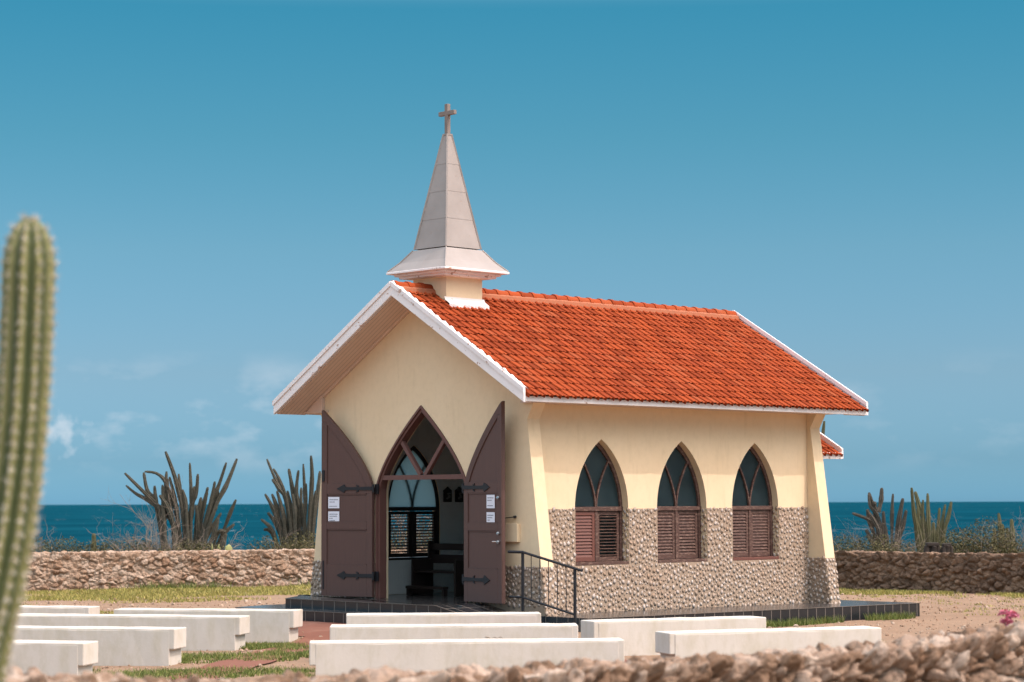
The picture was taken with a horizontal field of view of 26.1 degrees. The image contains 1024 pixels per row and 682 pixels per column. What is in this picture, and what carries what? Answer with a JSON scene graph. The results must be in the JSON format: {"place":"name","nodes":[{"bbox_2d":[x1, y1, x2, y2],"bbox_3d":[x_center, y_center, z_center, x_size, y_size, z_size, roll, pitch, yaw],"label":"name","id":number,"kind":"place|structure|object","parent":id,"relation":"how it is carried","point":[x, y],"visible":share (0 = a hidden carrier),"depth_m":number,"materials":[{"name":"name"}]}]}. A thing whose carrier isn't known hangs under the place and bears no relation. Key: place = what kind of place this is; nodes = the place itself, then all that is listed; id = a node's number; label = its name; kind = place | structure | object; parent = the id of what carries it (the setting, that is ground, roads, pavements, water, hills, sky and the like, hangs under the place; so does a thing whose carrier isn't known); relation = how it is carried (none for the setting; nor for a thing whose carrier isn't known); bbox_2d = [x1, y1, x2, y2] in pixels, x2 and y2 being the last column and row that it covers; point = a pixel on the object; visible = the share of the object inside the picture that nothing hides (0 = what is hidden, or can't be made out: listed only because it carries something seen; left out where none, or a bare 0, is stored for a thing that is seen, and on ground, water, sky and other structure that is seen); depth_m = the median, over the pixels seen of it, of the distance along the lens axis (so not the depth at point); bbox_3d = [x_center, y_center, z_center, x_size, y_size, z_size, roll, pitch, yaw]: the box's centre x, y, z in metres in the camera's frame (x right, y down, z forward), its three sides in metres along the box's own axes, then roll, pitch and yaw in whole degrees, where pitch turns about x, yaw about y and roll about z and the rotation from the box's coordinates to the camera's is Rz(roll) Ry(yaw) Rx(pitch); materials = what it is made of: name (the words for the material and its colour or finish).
{"place":"outdoors","nodes":[
{"label":"outdoors","id":0,"kind":"place"},
{"bbox_2d":[100,610,113,613],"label":"grass","id":1,"kind":"structure","parent":0,"point":[106,612],"depth_m":42.88,"materials":[{"name":"plant"}]},
{"bbox_2d":[22,584,310,604],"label":"grass","id":2,"kind":"structure","parent":0,"point":[125,594],"depth_m":51.76,"materials":[{"name":"green plant"}]},
{"bbox_2d":[67,579,309,590],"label":"tall grass","id":3,"kind":"structure","parent":0,"point":[182,586],"depth_m":54.90,"materials":[{"name":"green plant"}]},
{"bbox_2d":[0,0,1023,504],"label":"sky","id":4,"kind":"structure","parent":0,"point":[222,187],"materials":[{"name":"blue"}]},
{"bbox_2d":[22,588,1023,679],"bbox_3d":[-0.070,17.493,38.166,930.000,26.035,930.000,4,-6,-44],"label":"ground","id":5,"kind":"structure","parent":0,"point":[959,621],"depth_m":42.05,"materials":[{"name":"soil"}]},
{"bbox_2d":[0,211,60,681],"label":"column cactus","id":6,"kind":"object","parent":5,"relation":"on","point":[27,310],"depth_m":7.95,"materials":[{"name":"green plant"}]},
{"bbox_2d":[32,532,61,551],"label":"dead shrub","id":7,"kind":"object","parent":5,"relation":"on","point":[45,544],"visible":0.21,"depth_m":57.56,"materials":[{"name":"grey plant"}]},
{"bbox_2d":[7,640,97,676],"bbox_3d":[-6.936,3.939,26.792,3.898,0.619,0.477,-1,-4,12],"label":"concrete bench","id":8,"kind":"object","parent":5,"relation":"on","point":[52,658],"visible":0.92,"depth_m":26.28,"materials":[{"name":"paint"}]},
{"bbox_2d":[20,605,99,613],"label":"concrete bench","id":9,"kind":"object","parent":5,"relation":"on","point":[61,609],"visible":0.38,"depth_m":35.40,"materials":[{"name":"paint"}]},
{"bbox_2d":[32,517,111,552],"bbox_3d":[-11.930,5.397,58.281,3.293,1.922,1.700,0,-4,-1],"label":"shrub","id":10,"kind":"object","parent":5,"relation":"on","point":[59,546],"visible":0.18,"depth_m":58.19,"materials":[{"name":"green plant"}]},
{"bbox_2d":[91,533,96,551],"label":"candelabra cactus","id":11,"kind":"object","parent":5,"relation":"on","point":[93,537],"visible":0.18,"depth_m":59.46,"materials":[{"name":"green plant"}]},
{"bbox_2d":[14,626,185,665],"bbox_3d":[-6.301,4.147,29.689,3.898,0.619,0.477,-1,-4,12],"label":"concrete bench","id":12,"kind":"object","parent":5,"relation":"on","point":[141,646],"visible":0.63,"depth_m":29.23,"materials":[{"name":"paint"}]},
{"bbox_2d":[84,518,148,551],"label":"shrub","id":13,"kind":"object","parent":5,"relation":"on","point":[113,545],"visible":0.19,"depth_m":58.22,"materials":[{"name":"green plant"}]},
{"bbox_2d":[18,613,249,650],"bbox_3d":[-6.014,4.374,32.813,4.298,0.618,0.478,-1,-4,12],"label":"concrete bench","id":14,"kind":"object","parent":5,"relation":"on","point":[216,632],"visible":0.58,"depth_m":32.37,"materials":[{"name":"paint"}]},
{"bbox_2d":[102,467,192,550],"bbox_3d":[-9.450,4.737,57.140,2.658,3.012,2.901,4,-6,-44],"label":"dead shrub","id":15,"kind":"object","parent":5,"relation":"on","point":[143,544],"visible":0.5,"depth_m":57.10,"materials":[{"name":"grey plant"}]},
{"bbox_2d":[124,451,237,550],"bbox_3d":[-8.900,4.511,59.390,3.036,3.086,0.872,0,-4,-3],"label":"candelabra cactus","id":16,"kind":"object","parent":5,"relation":"on","point":[209,526],"visible":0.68,"depth_m":59.26,"materials":[{"name":"green plant"}]},
{"bbox_2d":[117,524,244,550],"bbox_3d":[-8.651,5.462,57.166,3.545,1.700,2.562,-1,-4,6],"label":"shrub","id":17,"kind":"object","parent":5,"relation":"on","point":[193,548],"visible":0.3,"depth_m":57.27,"materials":[{"name":"green plant"}]},
{"bbox_2d":[93,640,315,679],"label":"grass","id":18,"kind":"structure","parent":5,"relation":"on","point":[188,658],"depth_m":29.40,"materials":[{"name":"green plant"}]},
{"bbox_2d":[114,608,302,642],"bbox_3d":[-4.741,4.488,34.437,2.948,0.618,0.477,-1,-4,12],"label":"concrete bench","id":19,"kind":"object","parent":5,"relation":"on","point":[274,625],"visible":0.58,"depth_m":34.04,"materials":[{"name":"paint"}]},
{"bbox_2d":[211,544,232,549],"bbox_3d":[-7.665,5.797,57.234,0.820,1.106,0.228,0,-4,2],"label":"prickly pear","id":20,"kind":"object","parent":5,"relation":"on","point":[228,547],"visible":0.2,"depth_m":57.21,"materials":[{"name":"plant"}]},
{"bbox_2d":[25,547,427,591],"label":"boundary wall","id":21,"kind":"structure","parent":5,"relation":"on","point":[65,570],"depth_m":55.04,"materials":[{"name":"beige stone"}]},
{"bbox_2d":[167,632,329,679],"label":"footpath","id":22,"kind":"structure","parent":5,"relation":"on","point":[235,662],"depth_m":29.43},
{"bbox_2d":[239,512,315,549],"bbox_3d":[-6.038,5.636,59.692,2.566,2.318,2.259,1,-4,-22],"label":"shrub","id":23,"kind":"object","parent":5,"relation":"on","point":[301,544],"visible":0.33,"depth_m":59.59,"materials":[{"name":"green plant"}]},
{"bbox_2d":[261,455,320,548],"bbox_3d":[-6.055,4.709,61.337,1.847,3.036,1.134,-1,-4,7],"label":"candelabra cactus","id":24,"kind":"object","parent":5,"relation":"on","point":[297,518],"visible":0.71,"depth_m":61.23,"materials":[{"name":"green plant"}]},
{"bbox_2d":[298,621,345,635],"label":"forecourt","id":25,"kind":"structure","parent":5,"relation":"on","point":[308,627],"depth_m":35.55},
{"bbox_2d":[391,514,431,552],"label":"shrub","id":26,"kind":"object","parent":5,"relation":"on","point":[416,535],"visible":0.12,"depth_m":58.01,"materials":[{"name":"green plant"}]},
{"bbox_2d":[346,612,540,623],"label":"concrete bench","id":27,"kind":"object","parent":5,"relation":"on","point":[447,618],"visible":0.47,"depth_m":32.73,"materials":[{"name":"paint"}]},
{"bbox_2d":[330,623,577,639],"bbox_3d":[-0.783,4.141,29.850,3.335,0.618,0.480,0,-4,-2],"label":"concrete bench","id":28,"kind":"object","parent":5,"relation":"on","point":[443,631],"visible":0.44,"depth_m":29.64,"materials":[{"name":"paint"}]},
{"bbox_2d":[309,638,623,675],"bbox_3d":[-0.543,3.896,26.504,3.758,0.619,0.478,0,-4,-5],"label":"concrete bench","id":29,"kind":"object","parent":5,"relation":"on","point":[333,657],"visible":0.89,"depth_m":26.27,"materials":[{"name":"paint"}]},
{"bbox_2d":[5,621,1023,681],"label":"boundary wall","id":30,"kind":"structure","parent":5,"relation":"on","point":[983,653],"depth_m":13.77,"materials":[{"name":"stone"}]},
{"bbox_2d":[235,104,919,631],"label":"chapel","id":31,"kind":"structure","parent":5,"relation":"on","point":[631,460],"depth_m":38.59,"materials":[{"name":"beige paint"}]},
{"bbox_2d":[328,497,338,507],"bbox_3d":[-3.157,2.863,39.131,0.255,0.200,0.006,-3,-5,36],"label":"notice sheet","id":32,"kind":"object","parent":31,"relation":"attached to","point":[333,502],"visible":1,"depth_m":39.13,"materials":[{"name":"white paper"}]},
{"bbox_2d":[328,511,338,520],"bbox_3d":[-3.156,3.117,39.112,0.255,0.200,0.006,-3,-5,36],"label":"notice sheet","id":33,"kind":"object","parent":31,"relation":"attached to","point":[333,515],"visible":1,"depth_m":39.11,"materials":[{"name":"white paper"}]},
{"bbox_2d":[321,410,374,596],"bbox_3d":[-2.889,2.846,38.952,1.209,3.295,0.109,-3,-5,36],"label":"door","id":34,"kind":"structure","parent":31,"relation":"in","point":[348,543],"depth_m":38.95,"materials":[{"name":"paint"}]},
{"bbox_2d":[388,446,438,559],"bbox_3d":[-1.898,2.989,40.847,1.302,2.113,0.225,4,-6,-44],"label":"window","id":35,"kind":"structure","parent":31,"relation":"in","point":[410,499],"depth_m":40.76,"materials":[{"name":"brown wood"}]},
{"bbox_2d":[406,540,463,596],"bbox_3d":[-1.311,4.098,39.863,0.750,0.970,1.180,4,-6,-44],"label":"pew","id":36,"kind":"object","parent":31,"relation":"on","point":[422,571],"visible":0.77,"depth_m":40.16,"materials":[{"name":"brown wood"}]},
{"bbox_2d":[443,487,451,501],"bbox_3d":[-1.197,2.867,41.305,0.200,0.288,0.055,4,-6,-44],"label":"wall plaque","id":37,"kind":"object","parent":31,"relation":"attached to","point":[447,494],"depth_m":41.28,"materials":[{"name":"black"}]},
{"bbox_2d":[455,487,462,501],"bbox_3d":[-0.986,2.881,41.510,0.200,0.288,0.055,4,-6,-44],"label":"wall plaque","id":38,"kind":"object","parent":31,"relation":"attached to","point":[458,495],"depth_m":41.48,"materials":[{"name":"black"}]},
{"bbox_2d":[462,401,505,603],"bbox_3d":[-0.500,2.657,36.464,0.142,3.295,1.210,3,-5,-33],"label":"door","id":39,"kind":"structure","parent":31,"relation":"in","point":[483,579],"depth_m":36.35,"materials":[{"name":"paint"}]},
{"bbox_2d":[486,495,494,507],"bbox_3d":[-0.351,2.634,36.248,0.006,0.220,0.245,3,-5,-33],"label":"notice sheet","id":40,"kind":"object","parent":31,"relation":"attached to","point":[490,499],"visible":1,"depth_m":36.24,"materials":[{"name":"white paper"}]},
{"bbox_2d":[487,512,494,521],"bbox_3d":[-0.350,2.918,36.228,0.006,0.220,0.245,3,-5,-33],"label":"notice sheet","id":41,"kind":"object","parent":31,"relation":"attached to","point":[490,516],"visible":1,"depth_m":36.22,"materials":[{"name":"white paper"}]},
{"bbox_2d":[507,550,582,623],"bbox_3d":[0.524,4.018,35.208,0.051,1.340,1.664,4,-6,-44],"label":"handrail","id":42,"kind":"object","parent":31,"relation":"attached to","point":[574,613],"visible":0.94,"depth_m":35.16,"materials":[{"name":"black metal"}]},
{"bbox_2d":[575,442,628,565],"bbox_3d":[1.451,2.728,37.412,1.302,2.113,0.225,4,-6,-44],"label":"window","id":43,"kind":"structure","parent":31,"relation":"in","point":[598,491],"depth_m":37.48,"materials":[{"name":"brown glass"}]},
{"bbox_2d":[657,444,706,562],"bbox_3d":[2.914,2.826,38.830,1.302,2.113,0.225,4,-6,-44],"label":"window","id":44,"kind":"structure","parent":31,"relation":"in","point":[679,532],"depth_m":38.93,"materials":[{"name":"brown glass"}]},
{"bbox_2d":[732,446,778,560],"bbox_3d":[4.355,2.923,40.228,1.302,2.113,0.225,4,-6,-44],"label":"window","id":45,"kind":"structure","parent":31,"relation":"in","point":[752,507],"depth_m":40.34,"materials":[{"name":"paint"}]},
{"bbox_2d":[581,616,765,655],"bbox_3d":[2.296,4.231,31.233,2.700,0.619,0.478,1,-4,-22],"label":"concrete bench","id":46,"kind":"object","parent":5,"relation":"on","point":[637,635],"visible":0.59,"depth_m":30.85,"materials":[{"name":"paint"}]},
{"bbox_2d":[655,626,881,657],"bbox_3d":[3.325,4.028,28.500,3.026,0.619,0.478,1,-4,-20],"label":"concrete bench","id":47,"kind":"object","parent":5,"relation":"on","point":[681,644],"visible":0.56,"depth_m":28.20,"materials":[{"name":"paint"}]},
{"bbox_2d":[832,511,913,551],"bbox_3d":[9.110,5.208,56.051,3.063,1.865,2.591,4,-6,-44],"label":"shrub","id":48,"kind":"object","parent":5,"relation":"on","point":[859,545],"visible":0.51,"depth_m":55.69,"materials":[{"name":"green plant"}]},
{"bbox_2d":[852,488,906,549],"bbox_3d":[9.602,4.953,57.739,1.416,2.233,0.794,-1,-4,7],"label":"candelabra cactus","id":49,"kind":"object","parent":5,"relation":"on","point":[874,509],"visible":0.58,"depth_m":57.66,"materials":[{"name":"plant"}]},
{"bbox_2d":[878,517,941,551],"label":"dead shrub","id":50,"kind":"object","parent":5,"relation":"on","point":[908,548],"visible":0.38,"depth_m":56.49,"materials":[{"name":"brown plant"}]},
{"bbox_2d":[834,550,1023,593],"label":"boundary wall","id":51,"kind":"structure","parent":5,"relation":"on","point":[986,572],"depth_m":51.82,"materials":[{"name":"stone"}]},
{"bbox_2d":[910,488,951,550],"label":"candelabra cactus","id":52,"kind":"object","parent":5,"relation":"on","point":[919,524],"visible":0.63,"depth_m":58.68,"materials":[{"name":"green plant"}]},
{"bbox_2d":[923,542,940,552],"bbox_3d":[10.266,5.279,53.953,0.462,0.710,0.291,1,-4,-10],"label":"tree stump","id":53,"kind":"object","parent":5,"relation":"on","point":[931,546],"visible":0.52,"depth_m":53.87,"materials":[{"name":"grey wood"}]},
{"bbox_2d":[846,594,1023,615],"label":"dry weeds","id":54,"kind":"object","parent":5,"relation":"on","point":[959,597],"visible":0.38,"depth_m":45.92,"materials":[{"name":"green plant"}]},
{"bbox_2d":[941,543,952,552],"bbox_3d":[10.619,5.288,53.954,0.280,0.691,0.350,-3,-5,33],"label":"tree stump","id":55,"kind":"object","parent":5,"relation":"on","point":[947,547],"visible":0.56,"depth_m":53.86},
{"bbox_2d":[928,513,985,552],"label":"shrub","id":56,"kind":"object","parent":5,"relation":"on","point":[958,537],"visible":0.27,"depth_m":55.70,"materials":[{"name":"green plant"}]},
{"bbox_2d":[940,515,1023,553],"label":"shrub","id":57,"kind":"object","parent":5,"relation":"on","point":[997,548],"visible":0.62,"depth_m":55.14,"materials":[{"name":"green plant"}]},
{"bbox_2d":[954,515,1023,553],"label":"dead shrub","id":58,"kind":"object","parent":5,"relation":"on","point":[1018,547],"visible":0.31,"depth_m":55.77,"materials":[{"name":"brown plant"}]},
{"bbox_2d":[993,513,1004,541],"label":"candelabra cactus","id":59,"kind":"object","parent":5,"relation":"on","point":[999,519],"visible":0.2,"depth_m":58.92,"materials":[{"name":"green plant"}]},
{"bbox_2d":[998,609,1019,625],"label":"flowering shrub","id":60,"kind":"object","parent":5,"relation":"on","point":[1007,620],"visible":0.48,"depth_m":17.37,"materials":[{"name":"pink plant"}]},
{"bbox_2d":[1006,519,1015,544],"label":"candelabra cactus","id":61,"kind":"object","parent":5,"relation":"on","point":[1011,526],"visible":0.26,"depth_m":57.77,"materials":[{"name":"green plant"}]},
{"bbox_2d":[33,502,1023,551],"bbox_3d":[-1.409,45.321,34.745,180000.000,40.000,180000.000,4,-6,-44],"label":"sea","id":62,"kind":"structure","parent":0,"point":[67,521],"depth_m":2594.11,"materials":[{"name":"liquid"}]},
{"bbox_2d":[766,611,915,642],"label":"grass","id":63,"kind":"structure","parent":0,"point":[874,617],"depth_m":38.84,"materials":[{"name":"green plant"}]},
{"bbox_2d":[839,587,1023,598],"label":"grass","id":64,"kind":"structure","parent":0,"point":[848,591],"depth_m":50.86,"materials":[{"name":"green plant"}]}
]}

